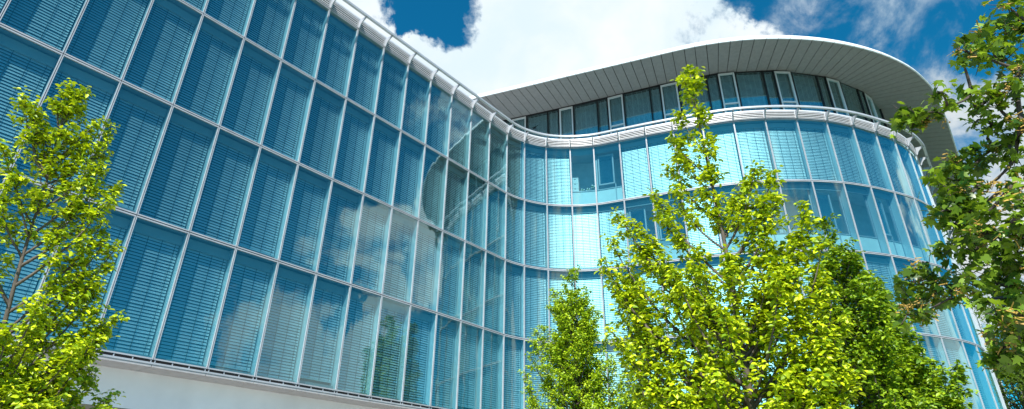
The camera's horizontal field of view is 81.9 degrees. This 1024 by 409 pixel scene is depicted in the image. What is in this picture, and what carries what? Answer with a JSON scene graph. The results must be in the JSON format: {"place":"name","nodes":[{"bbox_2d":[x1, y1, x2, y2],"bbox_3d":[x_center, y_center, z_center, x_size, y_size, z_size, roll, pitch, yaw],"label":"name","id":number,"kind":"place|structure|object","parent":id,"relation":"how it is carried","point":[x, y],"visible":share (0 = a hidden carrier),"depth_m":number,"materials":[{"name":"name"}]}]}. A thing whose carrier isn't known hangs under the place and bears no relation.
{"place":"outdoors","nodes":[
{"label":"outdoors","id":0,"kind":"place"},
{"bbox_2d":[336,0,1023,408],"label":"sky","id":1,"kind":"structure","parent":0,"point":[486,45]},
{"label":"lawn","id":2,"kind":"structure","parent":0,"visible":0},
{"bbox_2d":[795,213,945,408],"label":"hornbeam","id":3,"kind":"object","parent":2,"relation":"on","point":[873,324],"visible":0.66,"depth_m":11.72,"materials":[{"name":"green plant"}]},
{"bbox_2d":[840,272,978,408],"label":"hornbeam","id":4,"kind":"object","parent":2,"relation":"on","point":[954,398],"visible":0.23,"depth_m":12.13,"materials":[{"name":"green plant"}]},
{"bbox_2d":[885,0,1023,380],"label":"maple","id":5,"kind":"object","parent":2,"relation":"on","point":[961,208],"visible":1,"depth_m":4.08,"materials":[{"name":"green plant"}]},
{"label":"ground","id":6,"kind":"structure","parent":0,"visible":0},
{"bbox_2d":[0,78,129,408],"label":"hornbeam","id":7,"kind":"object","parent":6,"relation":"on","point":[51,386],"visible":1,"depth_m":8.70,"materials":[{"name":"green plant"}]},
{"bbox_2d":[0,0,1008,408],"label":"office building","id":8,"kind":"structure","parent":6,"relation":"on","point":[330,204],"depth_m":23.18,"materials":[{"name":"glass"}]},
{"bbox_2d":[0,24,62,169],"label":"window","id":9,"kind":"structure","parent":8,"relation":"in","point":[12,41],"depth_m":14.76,"materials":[{"name":"glass"}]},
{"bbox_2d":[0,177,72,337],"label":"window","id":10,"kind":"structure","parent":8,"relation":"in","point":[29,185],"depth_m":13.79,"materials":[{"name":"glass"}]},
{"bbox_2d":[0,0,86,52],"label":"window","id":11,"kind":"structure","parent":8,"relation":"in","point":[9,1],"depth_m":15.47,"materials":[{"name":"glass"}]},
{"bbox_2d":[9,54,120,193],"bbox_3d":[-11.431,-2.040,15.167,0.405,3.615,1.420,-19,-33,34],"label":"window","id":12,"kind":"structure","parent":8,"relation":"in","point":[69,67],"depth_m":15.67,"materials":[{"name":"glass"}]},
{"bbox_2d":[19,199,135,344],"bbox_3d":[-10.595,1.657,14.514,0.405,3.602,1.420,-19,-33,34],"label":"window","id":13,"kind":"structure","parent":8,"relation":"in","point":[121,220],"depth_m":14.97,"materials":[{"name":"glass"}]},
{"bbox_2d":[62,0,152,79],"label":"window","id":14,"kind":"structure","parent":8,"relation":"in","point":[132,26],"depth_m":16.61,"materials":[{"name":"glass"}]},
{"bbox_2d":[74,81,172,213],"bbox_3d":[-10.556,-1.536,16.137,0.405,3.615,1.420,-19,-33,34],"label":"window","id":15,"kind":"structure","parent":8,"relation":"in","point":[126,93],"depth_m":16.40,"materials":[{"name":"glass"}]},
{"bbox_2d":[92,215,188,359],"bbox_3d":[-9.720,2.161,15.483,0.405,3.602,1.420,-19,-33,34],"label":"window","id":16,"kind":"structure","parent":8,"relation":"in","point":[156,231],"depth_m":15.57,"materials":[{"name":"glass"}]},
{"bbox_2d":[119,0,202,103],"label":"window","id":17,"kind":"structure","parent":8,"relation":"in","point":[178,8],"depth_m":17.81,"materials":[{"name":"glass"}]},
{"bbox_2d":[133,105,218,231],"bbox_3d":[-9.681,-1.033,17.107,0.405,3.615,1.420,-19,-33,34],"label":"window","id":18,"kind":"structure","parent":8,"relation":"in","point":[179,117],"depth_m":17.16,"materials":[{"name":"glass"}]},
{"bbox_2d":[147,232,235,368],"bbox_3d":[-8.845,2.665,16.453,0.405,3.602,1.420,-19,-33,34],"label":"window","id":19,"kind":"structure","parent":8,"relation":"in","point":[204,246],"depth_m":16.44,"materials":[{"name":"glass"}]},
{"bbox_2d":[170,14,243,125],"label":"window","id":20,"kind":"structure","parent":8,"relation":"in","point":[209,26],"depth_m":18.81,"materials":[{"name":"glass"}]},
{"bbox_2d":[185,127,260,246],"bbox_3d":[-8.805,-0.529,18.076,0.405,3.615,1.420,-19,-33,34],"label":"window","id":21,"kind":"structure","parent":8,"relation":"in","point":[225,138],"depth_m":18.11,"materials":[{"name":"glass"}]},
{"bbox_2d":[200,0,254,36],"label":"window","id":22,"kind":"structure","parent":8,"relation":"in","point":[204,1],"depth_m":20.01,"materials":[{"name":"glass"}]},
{"bbox_2d":[200,248,277,376],"bbox_3d":[-7.969,3.168,17.423,0.405,3.602,1.420,-19,-33,34],"label":"window","id":23,"kind":"structure","parent":8,"relation":"in","point":[245,259],"depth_m":17.42,"materials":[{"name":"glass"}]},
{"bbox_2d":[215,38,280,144],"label":"window","id":24,"kind":"structure","parent":8,"relation":"in","point":[249,49],"depth_m":19.78,"materials":[{"name":"glass"}]},
{"bbox_2d":[231,146,297,260],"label":"window","id":25,"kind":"structure","parent":8,"relation":"in","point":[269,158],"depth_m":19.08,"materials":[{"name":"glass"}]},
{"bbox_2d":[241,0,295,58],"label":"window","id":26,"kind":"structure","parent":8,"relation":"in","point":[251,1],"depth_m":21.12,"materials":[{"name":"glass"}]},
{"bbox_2d":[248,261,315,383],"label":"window","id":27,"kind":"structure","parent":8,"relation":"in","point":[289,273],"depth_m":18.39,"materials":[{"name":"glass"}]},
{"bbox_2d":[256,60,314,162],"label":"window","id":28,"kind":"structure","parent":8,"relation":"in","point":[290,73],"depth_m":20.74,"materials":[{"name":"glass"}]},
{"bbox_2d":[273,163,332,272],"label":"window","id":29,"kind":"structure","parent":8,"relation":"in","point":[304,174],"depth_m":20.06,"materials":[{"name":"glass"}]},
{"bbox_2d":[277,0,329,78],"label":"window","id":30,"kind":"structure","parent":8,"relation":"in","point":[318,8],"depth_m":22.33,"materials":[{"name":"glass"}]},
{"bbox_2d":[294,80,345,178],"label":"window","id":31,"kind":"structure","parent":8,"relation":"in","point":[321,91],"depth_m":21.71,"materials":[{"name":"glass"}]},
{"bbox_2d":[291,274,350,390],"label":"window","id":32,"kind":"structure","parent":8,"relation":"in","point":[324,284],"depth_m":19.36,"materials":[{"name":"glass"}]},
{"bbox_2d":[311,9,357,97],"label":"window","id":33,"kind":"structure","parent":8,"relation":"in","point":[334,19],"depth_m":23.36,"materials":[{"name":"glass"}]},
{"bbox_2d":[311,180,363,283],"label":"window","id":34,"kind":"structure","parent":8,"relation":"in","point":[346,193],"depth_m":21.02,"materials":[{"name":"glass"}]},
{"bbox_2d":[328,98,374,192],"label":"window","id":35,"kind":"structure","parent":8,"relation":"in","point":[352,109],"depth_m":22.67,"materials":[{"name":"glass"}]},
{"bbox_2d":[329,285,381,396],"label":"window","id":36,"kind":"structure","parent":8,"relation":"in","point":[357,294],"depth_m":20.32,"materials":[{"name":"glass"}]},
{"bbox_2d":[342,29,383,114],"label":"window","id":37,"kind":"structure","parent":8,"relation":"in","point":[363,39],"depth_m":24.33,"materials":[{"name":"glass"}]},
{"bbox_2d":[345,194,391,294],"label":"window","id":38,"kind":"structure","parent":8,"relation":"in","point":[370,204],"depth_m":21.97,"materials":[{"name":"glass"}]},
{"bbox_2d":[358,115,400,206],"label":"window","id":39,"kind":"structure","parent":8,"relation":"in","point":[383,127],"depth_m":23.64,"materials":[{"name":"glass"}]},
{"bbox_2d":[364,295,410,401],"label":"window","id":40,"kind":"structure","parent":8,"relation":"in","point":[388,304],"depth_m":21.29,"materials":[{"name":"glass"}]},
{"bbox_2d":[369,47,408,129],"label":"window","id":41,"kind":"structure","parent":8,"relation":"in","point":[389,57],"depth_m":25.29,"materials":[{"name":"glass"}]},
{"bbox_2d":[376,207,418,303],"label":"window","id":42,"kind":"structure","parent":8,"relation":"in","point":[399,217],"depth_m":22.94,"materials":[{"name":"glass"}]},
{"bbox_2d":[387,131,424,218],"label":"window","id":43,"kind":"structure","parent":8,"relation":"in","point":[406,140],"depth_m":24.62,"materials":[{"name":"glass"}]},
{"bbox_2d":[396,65,430,143],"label":"window","id":44,"kind":"structure","parent":8,"relation":"in","point":[416,76],"depth_m":26.24,"materials":[{"name":"glass"}]},
{"bbox_2d":[395,304,436,406],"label":"window","id":45,"kind":"structure","parent":8,"relation":"in","point":[423,315],"depth_m":22.25,"materials":[{"name":"glass"}]},
{"bbox_2d":[404,220,442,312],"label":"window","id":46,"kind":"structure","parent":8,"relation":"in","point":[425,229],"depth_m":23.91,"materials":[{"name":"glass"}]},
{"bbox_2d":[413,145,447,229],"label":"window","id":47,"kind":"structure","parent":8,"relation":"in","point":[433,156],"depth_m":25.57,"materials":[{"name":"glass"}]},
{"bbox_2d":[420,80,451,157],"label":"window","id":48,"kind":"structure","parent":8,"relation":"in","point":[436,90],"depth_m":27.22,"materials":[{"name":"glass"}]},
{"bbox_2d":[423,313,460,408],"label":"window","id":49,"kind":"structure","parent":8,"relation":"in","point":[443,321],"depth_m":23.22,"materials":[{"name":"glass"}]},
{"bbox_2d":[430,231,464,319],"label":"window","id":50,"kind":"structure","parent":8,"relation":"in","point":[449,240],"depth_m":24.87,"materials":[{"name":"glass"}]},
{"bbox_2d":[437,158,468,240],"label":"window","id":51,"kind":"structure","parent":8,"relation":"in","point":[454,168],"depth_m":26.52,"materials":[{"name":"glass"}]},
{"bbox_2d":[442,95,471,169],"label":"window","id":52,"kind":"structure","parent":8,"relation":"in","point":[457,104],"depth_m":28.17,"materials":[{"name":"glass"}]},
{"bbox_2d":[449,321,482,408],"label":"window","id":53,"kind":"structure","parent":8,"relation":"in","point":[467,329],"depth_m":24.23,"materials":[{"name":"glass"}]},
{"bbox_2d":[454,241,485,327],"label":"window","id":54,"kind":"structure","parent":8,"relation":"in","point":[471,250],"depth_m":25.84,"materials":[{"name":"glass"}]},
{"bbox_2d":[459,171,487,249],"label":"window","id":55,"kind":"structure","parent":8,"relation":"in","point":[473,179],"depth_m":27.47,"materials":[{"name":"glass"}]},
{"bbox_2d":[463,109,489,181],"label":"window","id":56,"kind":"structure","parent":8,"relation":"in","point":[476,118],"depth_m":29.14,"materials":[{"name":"glass"}]},
{"bbox_2d":[473,328,503,408],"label":"window","id":57,"kind":"structure","parent":8,"relation":"in","point":[490,336],"depth_m":25.22,"materials":[{"name":"glass"}]},
{"bbox_2d":[477,251,504,333],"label":"window","id":58,"kind":"structure","parent":8,"relation":"in","point":[493,260],"depth_m":26.80,"materials":[{"name":"glass"}]},
{"bbox_2d":[480,182,506,258],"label":"window","id":59,"kind":"structure","parent":8,"relation":"in","point":[493,191],"depth_m":28.45,"materials":[{"name":"glass"}]},
{"bbox_2d":[482,122,507,192],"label":"window","id":60,"kind":"structure","parent":8,"relation":"in","point":[495,130],"depth_m":30.09,"materials":[{"name":"glass"}]},
{"bbox_2d":[496,335,523,408],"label":"curved window","id":61,"kind":"structure","parent":8,"relation":"in","point":[509,343],"depth_m":26.13,"materials":[{"name":"glass"}]},
{"bbox_2d":[498,260,523,338],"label":"curved window","id":62,"kind":"structure","parent":8,"relation":"in","point":[510,267],"depth_m":27.65,"materials":[{"name":"glass"}]},
{"bbox_2d":[499,193,524,264],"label":"curved window","id":63,"kind":"structure","parent":8,"relation":"in","point":[513,201],"depth_m":29.36,"materials":[{"name":"glass"}]},
{"bbox_2d":[501,134,524,199],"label":"curved window","id":64,"kind":"structure","parent":8,"relation":"in","point":[512,141],"depth_m":30.96,"materials":[{"name":"glass"}]},
{"bbox_2d":[520,142,546,203],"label":"curved window","id":65,"kind":"structure","parent":8,"relation":"in","point":[534,149],"depth_m":31.57,"materials":[{"name":"glass"}]},
{"bbox_2d":[520,200,547,268],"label":"curved window","id":66,"kind":"structure","parent":8,"relation":"in","point":[530,206],"depth_m":29.91,"materials":[{"name":"glass"}]},
{"bbox_2d":[520,266,548,341],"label":"curved window","id":67,"kind":"structure","parent":8,"relation":"in","point":[526,271],"depth_m":28.37,"materials":[{"name":"glass"}]},
{"bbox_2d":[519,339,550,408],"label":"curved window","id":68,"kind":"structure","parent":8,"relation":"in","point":[526,345],"depth_m":26.73,"materials":[{"name":"glass"}]},
{"bbox_2d":[544,146,571,204],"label":"curved window","id":69,"kind":"structure","parent":8,"relation":"in","point":[555,152],"depth_m":31.88,"materials":[{"name":"glass"}]},
{"bbox_2d":[545,204,573,269],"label":"curved window","id":70,"kind":"structure","parent":8,"relation":"in","point":[553,210],"depth_m":30.25,"materials":[{"name":"glass"}]},
{"bbox_2d":[546,269,576,342],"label":"curved window","id":71,"kind":"structure","parent":8,"relation":"in","point":[551,274],"depth_m":29.03,"materials":[{"name":"glass"}]},
{"bbox_2d":[569,146,598,204],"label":"curved window","id":72,"kind":"structure","parent":8,"relation":"in","point":[585,173],"depth_m":32.49,"materials":[{"name":"glass"}]},
{"bbox_2d":[571,204,600,269],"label":"curved window","id":73,"kind":"structure","parent":8,"relation":"in","point":[586,210],"depth_m":30.22,"materials":[{"name":"glass"}]},
{"bbox_2d":[574,269,604,340],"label":"curved window","id":74,"kind":"structure","parent":8,"relation":"in","point":[590,275],"depth_m":28.96,"materials":[{"name":"glass"}]},
{"bbox_2d":[593,141,623,203],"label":"curved window","id":75,"kind":"structure","parent":8,"relation":"in","point":[609,188],"depth_m":32.09,"materials":[{"name":"glass"}]},
{"bbox_2d":[597,200,628,267],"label":"curved window","id":76,"kind":"structure","parent":8,"relation":"in","point":[605,208],"depth_m":30.04,"materials":[{"name":"glass"}]},
{"bbox_2d":[601,266,631,341],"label":"curved window","id":77,"kind":"structure","parent":8,"relation":"in","point":[611,316],"depth_m":28.27,"materials":[{"name":"glass"}]},
{"bbox_2d":[608,94,625,133],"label":"upper window","id":78,"kind":"structure","parent":8,"relation":"in","point":[622,106],"depth_m":33.37,"materials":[{"name":"grey glass"}]},
{"bbox_2d":[606,341,638,407],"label":"curved window","id":79,"kind":"structure","parent":8,"relation":"in","point":[610,348],"depth_m":26.96,"materials":[{"name":"glass"}]},
{"bbox_2d":[619,136,651,199],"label":"curved window","id":80,"kind":"structure","parent":8,"relation":"in","point":[637,142],"depth_m":31.05,"materials":[{"name":"glass"}]},
{"bbox_2d":[624,196,660,264],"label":"curved window","id":81,"kind":"structure","parent":8,"relation":"in","point":[644,217],"depth_m":30.16,"materials":[{"name":"glass"}]},
{"bbox_2d":[646,131,679,194],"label":"curved window","id":82,"kind":"structure","parent":8,"relation":"in","point":[657,138],"depth_m":30.72,"materials":[{"name":"glass"}]},
{"bbox_2d":[660,82,680,122],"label":"upper window","id":83,"kind":"structure","parent":8,"relation":"in","point":[674,83],"depth_m":32.41,"materials":[{"name":"grey glass"}]},
{"bbox_2d":[653,191,688,260],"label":"curved window","id":84,"kind":"structure","parent":8,"relation":"in","point":[664,195],"depth_m":29.24,"materials":[{"name":"glass"}]},
{"bbox_2d":[673,127,709,189],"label":"curved window","id":85,"kind":"structure","parent":8,"relation":"in","point":[683,130],"depth_m":30.13,"materials":[{"name":"glass"}]},
{"bbox_2d":[682,186,722,256],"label":"curved window","id":86,"kind":"structure","parent":8,"relation":"in","point":[691,191],"depth_m":28.22,"materials":[{"name":"glass"}]},
{"bbox_2d":[702,121,743,185],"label":"curved window","id":87,"kind":"structure","parent":8,"relation":"in","point":[723,127],"depth_m":29.69,"materials":[{"name":"glass"}]},
{"bbox_2d":[718,72,741,112],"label":"upper window","id":88,"kind":"structure","parent":8,"relation":"in","point":[725,105],"depth_m":31.45,"materials":[{"name":"grey glass"}]},
{"bbox_2d":[714,183,756,254],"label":"curved window","id":89,"kind":"structure","parent":8,"relation":"in","point":[726,188],"depth_m":28.63,"materials":[{"name":"glass"}]},
{"bbox_2d":[732,119,777,180],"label":"curved window","id":90,"kind":"structure","parent":8,"relation":"in","point":[756,124],"depth_m":29.57,"materials":[{"name":"glass"}]},
{"bbox_2d":[743,180,789,250],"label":"curved window","id":91,"kind":"structure","parent":8,"relation":"in","point":[779,237],"depth_m":27.56,"materials":[{"name":"glass"}]},
{"bbox_2d":[774,71,799,109],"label":"upper window","id":92,"kind":"structure","parent":8,"relation":"in","point":[784,77],"depth_m":31.29,"materials":[{"name":"grey glass"}]},
{"bbox_2d":[763,119,811,179],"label":"curved window","id":93,"kind":"structure","parent":8,"relation":"in","point":[776,124],"depth_m":29.31,"materials":[{"name":"glass"}]},
{"bbox_2d":[770,180,826,249],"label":"curved window","id":94,"kind":"structure","parent":8,"relation":"in","point":[790,209],"depth_m":28.32,"materials":[{"name":"glass"}]},
{"bbox_2d":[794,119,842,181],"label":"curved window","id":95,"kind":"structure","parent":8,"relation":"in","point":[807,125],"depth_m":29.33,"materials":[{"name":"glass"}]},
{"bbox_2d":[797,180,861,251],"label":"curved window","id":96,"kind":"structure","parent":8,"relation":"in","point":[818,185],"depth_m":28.18,"materials":[{"name":"glass"}]},
{"bbox_2d":[823,121,869,185],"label":"curved window","id":97,"kind":"structure","parent":8,"relation":"in","point":[834,127],"depth_m":29.53,"materials":[{"name":"glass"}]},
{"bbox_2d":[823,182,890,254],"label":"curved window","id":98,"kind":"structure","parent":8,"relation":"in","point":[870,244],"depth_m":28.17,"materials":[{"name":"glass"}]},
{"bbox_2d":[848,126,893,191],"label":"curved window","id":99,"kind":"structure","parent":8,"relation":"in","point":[862,133],"depth_m":29.88,"materials":[{"name":"glass"}]},
{"bbox_2d":[850,187,915,259],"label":"curved window","id":100,"kind":"structure","parent":8,"relation":"in","point":[861,217],"depth_m":28.62,"materials":[{"name":"glass"}]},
{"bbox_2d":[860,252,913,329],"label":"curved window","id":101,"kind":"structure","parent":8,"relation":"in","point":[876,259],"depth_m":26.81,"materials":[{"name":"glass"}]},
{"bbox_2d":[870,132,913,197],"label":"curved window","id":102,"kind":"structure","parent":8,"relation":"in","point":[883,139],"depth_m":30.34,"materials":[{"name":"glass"}]},
{"bbox_2d":[879,192,935,264],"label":"curved window","id":103,"kind":"structure","parent":8,"relation":"in","point":[903,199],"depth_m":28.73,"materials":[{"name":"glass"}]},
{"bbox_2d":[889,139,927,204],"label":"curved window","id":104,"kind":"structure","parent":8,"relation":"in","point":[902,148],"depth_m":30.74,"materials":[{"name":"glass"}]},
{"bbox_2d":[885,255,940,335],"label":"curved window","id":105,"kind":"structure","parent":8,"relation":"in","point":[899,262],"depth_m":26.94,"materials":[{"name":"glass"}]},
{"bbox_2d":[885,198,949,269],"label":"curved window","id":106,"kind":"structure","parent":8,"relation":"in","point":[912,209],"depth_m":29.32,"materials":[{"name":"glass"}]},
{"bbox_2d":[914,334,952,390],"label":"curved window","id":107,"kind":"structure","parent":8,"relation":"in","point":[929,342],"depth_m":25.66,"materials":[{"name":"glass"}]},
{"bbox_2d":[912,261,961,339],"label":"curved window","id":108,"kind":"structure","parent":8,"relation":"in","point":[933,327],"depth_m":26.64,"materials":[{"name":"glass"}]},
{"bbox_2d":[930,265,975,343],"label":"curved window","id":109,"kind":"structure","parent":8,"relation":"in","point":[962,317],"depth_m":27.18,"materials":[{"name":"glass"}]},
{"bbox_2d":[933,337,984,408],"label":"curved window","id":110,"kind":"structure","parent":8,"relation":"in","point":[948,343],"depth_m":25.85,"materials":[{"name":"glass"}]},
{"bbox_2d":[922,171,1008,408],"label":"far windows","id":111,"kind":"structure","parent":8,"relation":"in","point":[979,326],"depth_m":33.92,"materials":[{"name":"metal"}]},
{"bbox_2d":[949,271,983,348],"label":"curved window","id":112,"kind":"structure","parent":8,"relation":"in","point":[968,313],"depth_m":27.89,"materials":[{"name":"glass"}]},
{"bbox_2d":[954,340,997,408],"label":"curved window","id":113,"kind":"structure","parent":8,"relation":"in","point":[972,348],"depth_m":26.09,"materials":[{"name":"glass"}]},
{"bbox_2d":[968,345,1004,408],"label":"curved window","id":114,"kind":"structure","parent":8,"relation":"in","point":[990,376],"depth_m":26.67,"materials":[{"name":"glass"}]},
{"bbox_2d":[517,265,630,408],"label":"hornbeam","id":115,"kind":"object","parent":6,"relation":"on","point":[572,369],"visible":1,"depth_m":20.68,"materials":[{"name":"green plant"}]},
{"bbox_2d":[615,271,662,408],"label":"hornbeam","id":116,"kind":"object","parent":6,"relation":"on","point":[627,386],"visible":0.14,"depth_m":21.68,"materials":[{"name":"green plant"}]},
{"bbox_2d":[593,64,874,408],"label":"hornbeam","id":117,"kind":"object","parent":6,"relation":"on","point":[795,383],"visible":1,"depth_m":8.29,"materials":[{"name":"green plant"}]},
{"bbox_2d":[985,336,1023,408],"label":"tree","id":118,"kind":"object","parent":6,"relation":"on","point":[1009,381],"visible":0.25,"depth_m":30.70,"materials":[{"name":"green plant"}]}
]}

